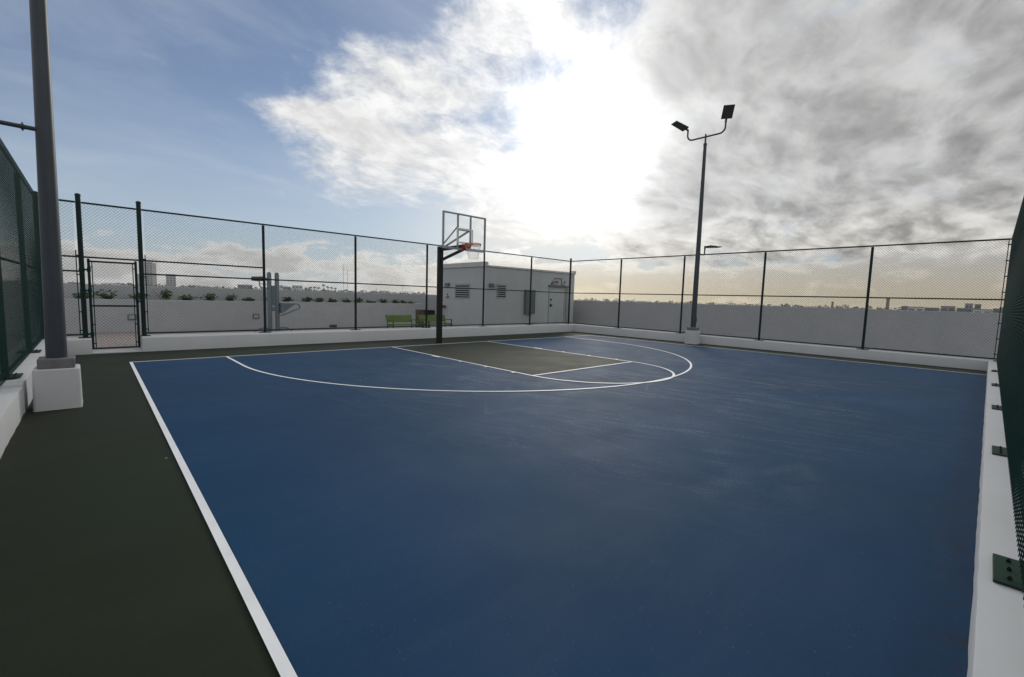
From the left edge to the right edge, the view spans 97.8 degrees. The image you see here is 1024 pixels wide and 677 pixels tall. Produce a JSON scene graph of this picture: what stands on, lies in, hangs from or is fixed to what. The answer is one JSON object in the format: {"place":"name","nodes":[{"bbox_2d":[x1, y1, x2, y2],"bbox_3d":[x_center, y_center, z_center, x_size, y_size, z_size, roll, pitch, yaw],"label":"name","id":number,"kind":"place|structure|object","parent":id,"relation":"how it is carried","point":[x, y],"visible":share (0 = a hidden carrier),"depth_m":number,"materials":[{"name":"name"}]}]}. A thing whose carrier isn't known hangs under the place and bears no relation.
{"place":"outdoors","nodes":[
{"label":"outdoors","id":0,"kind":"place"},
{"bbox_2d":[166,274,175,286],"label":"apartment tower","id":1,"kind":"structure","parent":0,"point":[170,284],"depth_m":632.87,"materials":[{"name":"grey concrete"}]},
{"bbox_2d":[6,324,443,351],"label":"roof terrace","id":2,"kind":"structure","parent":0,"point":[122,341],"depth_m":14.14,"materials":[{"name":"grey concrete"}]},
{"bbox_2d":[4,298,422,334],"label":"planter wall","id":3,"kind":"structure","parent":2,"relation":"on","point":[377,318],"depth_m":17.13,"materials":[{"name":"white paint"}]},
{"bbox_2d":[73,292,92,298],"bbox_3d":[-14.388,-1.407,14.966,0.531,0.380,0.478,4,6,22],"label":"shrub","id":4,"kind":"object","parent":3,"relation":"on","point":[87,295],"visible":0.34,"depth_m":14.90,"materials":[{"name":"green plant"}]},
{"bbox_2d":[94,289,117,298],"bbox_3d":[-13.941,-1.466,15.319,0.656,0.460,0.493,-1,6,-24],"label":"shrub","id":5,"kind":"object","parent":3,"relation":"on","point":[106,297],"visible":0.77,"depth_m":15.28,"materials":[{"name":"green plant"}]},
{"bbox_2d":[129,293,147,299],"bbox_3d":[-13.332,-1.460,15.906,0.554,0.377,0.581,4,6,23],"label":"shrub","id":6,"kind":"object","parent":3,"relation":"on","point":[135,296],"visible":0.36,"depth_m":15.84,"materials":[{"name":"green plant"}]},
{"bbox_2d":[154,289,172,299],"bbox_3d":[-12.763,-1.596,16.365,0.652,0.595,0.517,-3,7,-43],"label":"shrub","id":7,"kind":"object","parent":3,"relation":"on","point":[167,295],"visible":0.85,"depth_m":16.42,"materials":[{"name":"green plant"}]},
{"bbox_2d":[178,294,197,299],"bbox_3d":[-12.313,-1.514,16.878,0.552,0.366,0.576,3,5,13],"label":"shrub","id":8,"kind":"object","parent":3,"relation":"on","point":[185,297],"visible":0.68,"depth_m":16.79,"materials":[{"name":"green plant"}]},
{"bbox_2d":[199,293,217,300],"bbox_3d":[-11.800,-1.566,17.364,0.607,0.411,0.515,0,5,-18],"label":"shrub","id":9,"kind":"object","parent":3,"relation":"on","point":[209,298],"visible":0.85,"depth_m":17.34,"materials":[{"name":"green plant"}]},
{"bbox_2d":[225,293,237,300],"bbox_3d":[-11.229,-1.604,17.813,0.463,0.437,0.542,0,5,-16],"label":"shrub","id":10,"kind":"object","parent":3,"relation":"on","point":[229,298],"visible":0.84,"depth_m":17.81,"materials":[{"name":"green plant"}]},
{"bbox_2d":[242,297,254,300],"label":"shrub","id":11,"kind":"object","parent":3,"relation":"on","point":[248,299],"visible":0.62,"depth_m":18.27,"materials":[{"name":"green plant"}]},
{"bbox_2d":[283,297,291,301],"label":"shrub","id":12,"kind":"object","parent":3,"relation":"on","point":[288,299],"visible":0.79,"depth_m":19.24,"materials":[{"name":"green plant"}]},
{"bbox_2d":[301,295,312,301],"bbox_3d":[-9.120,-1.719,19.872,0.434,0.417,0.552,4,6,28],"label":"shrub","id":13,"kind":"object","parent":3,"relation":"on","point":[306,299],"visible":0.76,"depth_m":19.80,"materials":[{"name":"green plant"}]},
{"bbox_2d":[313,298,323,301],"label":"shrub","id":14,"kind":"object","parent":3,"relation":"on","point":[319,300],"visible":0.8,"depth_m":20.18,"materials":[{"name":"green plant"}]},
{"bbox_2d":[3,284,436,322],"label":"parapet wall","id":15,"kind":"structure","parent":2,"relation":"on","point":[374,297],"depth_m":18.36,"materials":[{"name":"white paint"}]},
{"bbox_2d":[251,272,299,331],"bbox_3d":[-8.925,-1.358,16.918,1.651,2.268,0.500,-3,7,-43],"label":"exercise machine","id":16,"kind":"object","parent":2,"relation":"on","point":[281,306],"visible":0.78,"depth_m":16.82,"materials":[{"name":"grey paint"}]},
{"bbox_2d":[385,315,418,327],"bbox_3d":[-4.315,-0.533,17.548,1.159,0.750,0.646,-3,7,-43],"label":"garden bench","id":17,"kind":"object","parent":2,"relation":"on","point":[400,318],"visible":0.79,"depth_m":17.66,"materials":[{"name":"green paint"}]},
{"bbox_2d":[415,309,424,327],"bbox_3d":[-4.022,-0.800,19.522,0.300,0.935,0.320,-3,7,-43],"label":"litter bin","id":18,"kind":"object","parent":2,"relation":"on","point":[421,312],"visible":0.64,"depth_m":19.43,"materials":[{"name":"brown metal"}]},
{"bbox_2d":[419,315,451,327],"bbox_3d":[-3.190,-0.596,18.597,1.319,0.750,0.646,-3,7,-43],"label":"garden bench","id":19,"kind":"object","parent":2,"relation":"on","point":[421,317],"visible":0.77,"depth_m":18.64,"materials":[{"name":"green paint"}]},
{"bbox_2d":[573,300,1001,359],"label":"parapet wall","id":20,"kind":"structure","parent":2,"relation":"on","point":[789,312],"depth_m":16.95,"materials":[{"name":"white paint"}]},
{"bbox_2d":[292,285,301,290],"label":"distant building","id":21,"kind":"structure","parent":0,"point":[297,288],"depth_m":573.59,"materials":[{"name":"grey concrete"}]},
{"bbox_2d":[425,310,434,326],"bbox_3d":[-3.674,-0.809,19.779,0.440,0.925,0.400,-3,7,-43],"label":"barbecue","id":22,"kind":"object","parent":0,"point":[430,312],"visible":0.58,"depth_m":19.64,"materials":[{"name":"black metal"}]},
{"bbox_2d":[0,331,986,676],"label":"court surround","id":23,"kind":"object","parent":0,"point":[112,561],"visible":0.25,"depth_m":2.68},
{"bbox_2d":[0,387,23,457],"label":"kerb wall","id":24,"kind":"structure","parent":23,"relation":"on","point":[11,408],"depth_m":4.66,"materials":[{"name":"white paint"}]},
{"bbox_2d":[0,137,43,385],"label":"chain link fence","id":25,"kind":"object","parent":24,"relation":"on","point":[32,283],"visible":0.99,"depth_m":6.78,"materials":[{"name":"metal"}]},
{"bbox_2d":[0,339,44,412],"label":"kerb wall","id":26,"kind":"structure","parent":23,"relation":"on","point":[27,366],"depth_m":5.99,"materials":[{"name":"white paint"}]},
{"bbox_2d":[0,0,82,411],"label":"floodlight pole","id":27,"kind":"object","parent":23,"relation":"on","point":[56,379],"visible":0.98,"depth_m":5.50,"materials":[{"name":"grey metal"}]},
{"bbox_2d":[67,337,91,354],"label":"kerb wall","id":28,"kind":"structure","parent":23,"relation":"on","point":[78,346],"depth_m":10.06,"materials":[{"name":"white paint"}]},
{"bbox_2d":[92,348,142,353],"bbox_3d":[-9.465,0.310,10.730,0.893,0.042,0.600,-3,7,-43],"label":"gate threshold","id":29,"kind":"object","parent":23,"relation":"on","point":[116,351],"visible":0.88,"depth_m":10.65,"materials":[{"name":"white paint"}]},
{"bbox_2d":[140,324,574,351],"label":"kerb wall","id":30,"kind":"structure","parent":23,"relation":"on","point":[168,342],"depth_m":13.66,"materials":[{"name":"white paint"}]},
{"bbox_2d":[32,191,571,338],"bbox_3d":[-3.753,-2.009,16.079,18.360,3.300,0.200,-3,7,-43],"label":"chain link fence","id":31,"kind":"object","parent":30,"relation":"on","point":[80,234],"visible":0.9,"depth_m":12.89,"materials":[{"name":"black metal"}]},
{"bbox_2d":[79,258,140,349],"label":"chain link gate","id":32,"kind":"structure","parent":31,"relation":"attached to","point":[89,290],"depth_m":10.73,"materials":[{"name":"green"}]},
{"bbox_2d":[436,210,485,343],"bbox_3d":[-1.639,-1.729,13.769,1.576,4.005,1.694,2,5,-1],"label":"basketball hoop","id":33,"kind":"object","parent":23,"relation":"on","point":[464,246],"visible":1,"depth_m":13.88,"materials":[{"name":"black metal"}]},
{"bbox_2d":[133,335,986,676],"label":"court surface","id":34,"kind":"object","parent":23,"relation":"on","point":[727,513],"visible":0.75,"depth_m":3.37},
{"bbox_2d":[396,341,629,374],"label":"free throw lane","id":35,"kind":"structure","parent":34,"relation":"on","point":[527,360],"depth_m":11.78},
{"bbox_2d":[130,335,983,676],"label":"court lines","id":36,"kind":"object","parent":34,"relation":"on","point":[284,667],"visible":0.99,"depth_m":2.86,"materials":[{"name":"white paint"}]},
{"bbox_2d":[671,104,734,343],"bbox_3d":[7.000,-3.962,16.640,2.153,8.431,1.753,2,5,2],"label":"floodlight pole","id":37,"kind":"object","parent":23,"relation":"on","point":[692,333],"visible":0.99,"depth_m":16.89,"materials":[{"name":"grey metal"}]},
{"bbox_2d":[574,324,988,370],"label":"kerb wall","id":38,"kind":"structure","parent":23,"relation":"on","point":[942,361],"depth_m":14.78,"materials":[{"name":"white paint"}]},
{"bbox_2d":[569,238,1011,359],"bbox_3d":[7.870,-1.632,16.947,0.200,3.195,14.663,-3,7,-43],"label":"chain link fence","id":39,"kind":"object","parent":38,"relation":"on","point":[867,297],"visible":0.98,"depth_m":14.58,"materials":[{"name":"black metal"}]},
{"bbox_2d":[967,360,1023,676],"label":"kerb wall","id":40,"kind":"structure","parent":23,"relation":"on","point":[996,642],"depth_m":2.25,"materials":[{"name":"white paint"}]},
{"bbox_2d":[991,196,1023,599],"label":"chain link fence","id":41,"kind":"object","parent":40,"relation":"on","point":[1007,571],"visible":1,"depth_m":4.13,"materials":[{"name":"metal"}]},
{"bbox_2d":[442,261,575,326],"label":"roof shed","id":42,"kind":"structure","parent":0,"point":[543,301],"depth_m":22.11,"materials":[{"name":"paint"}]},
{"bbox_2d":[549,289,563,323],"bbox_3d":[2.412,-1.624,24.034,1.160,2.070,0.099,-3,7,-43],"label":"door","id":43,"kind":"structure","parent":42,"relation":"in","point":[552,318],"depth_m":24.03,"materials":[{"name":"paint"}]},
{"bbox_2d":[0,0,1023,312],"label":"sky","id":44,"kind":"structure","parent":0,"point":[548,122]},
{"bbox_2d":[908,306,923,310],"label":"distant building","id":45,"kind":"structure","parent":0,"point":[915,308],"depth_m":288.77,"materials":[{"name":"grey concrete"}]},
{"bbox_2d":[924,307,939,310],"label":"distant building","id":46,"kind":"structure","parent":0,"point":[929,309],"depth_m":291.63,"materials":[{"name":"grey concrete"}]},
{"bbox_2d":[941,306,955,311],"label":"distant building","id":47,"kind":"structure","parent":0,"point":[948,309],"depth_m":292.93,"materials":[{"name":"grey concrete"}]},
{"bbox_2d":[957,308,971,311],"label":"distant building","id":48,"kind":"structure","parent":0,"point":[964,309],"depth_m":280.75,"materials":[{"name":"grey concrete"}]},
{"bbox_2d":[965,303,972,309],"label":"distant building","id":49,"kind":"structure","parent":0,"point":[966,306],"depth_m":300.06,"materials":[{"name":"grey concrete"}]},
{"bbox_2d":[973,309,992,312],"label":"distant building","id":50,"kind":"structure","parent":0,"point":[986,310],"depth_m":267.80,"materials":[{"name":"grey concrete"}]},
{"bbox_2d":[993,308,1002,312],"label":"distant building","id":51,"kind":"structure","parent":0,"point":[996,310],"depth_m":257.02,"materials":[{"name":"grey concrete"}]},
{"label":"ground","id":52,"kind":"structure","parent":0,"visible":0},
{"bbox_2d":[143,262,152,285],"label":"apartment tower","id":53,"kind":"structure","parent":52,"relation":"on","point":[150,278],"depth_m":617.12,"materials":[{"name":"grey concrete"}]},
{"bbox_2d":[152,263,156,285],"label":"apartment tower","id":54,"kind":"structure","parent":52,"relation":"on","point":[155,278],"depth_m":622.57,"materials":[{"name":"grey concrete"}]},
{"bbox_2d":[237,284,251,288],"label":"distant building","id":55,"kind":"structure","parent":52,"relation":"on","point":[242,286],"depth_m":529.32,"materials":[{"name":"grey concrete"}]},
{"bbox_2d":[11,280,992,311],"bbox_3d":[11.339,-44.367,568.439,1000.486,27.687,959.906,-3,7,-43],"label":"distant trees","id":56,"kind":"object","parent":52,"relation":"on","point":[656,301],"visible":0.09,"depth_m":568.76,"materials":[{"name":"green plant"}]},
{"bbox_2d":[885,299,889,309],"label":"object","id":57,"kind":"object","parent":52,"relation":"on","point":[887,304],"visible":0.39,"depth_m":320.26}
]}

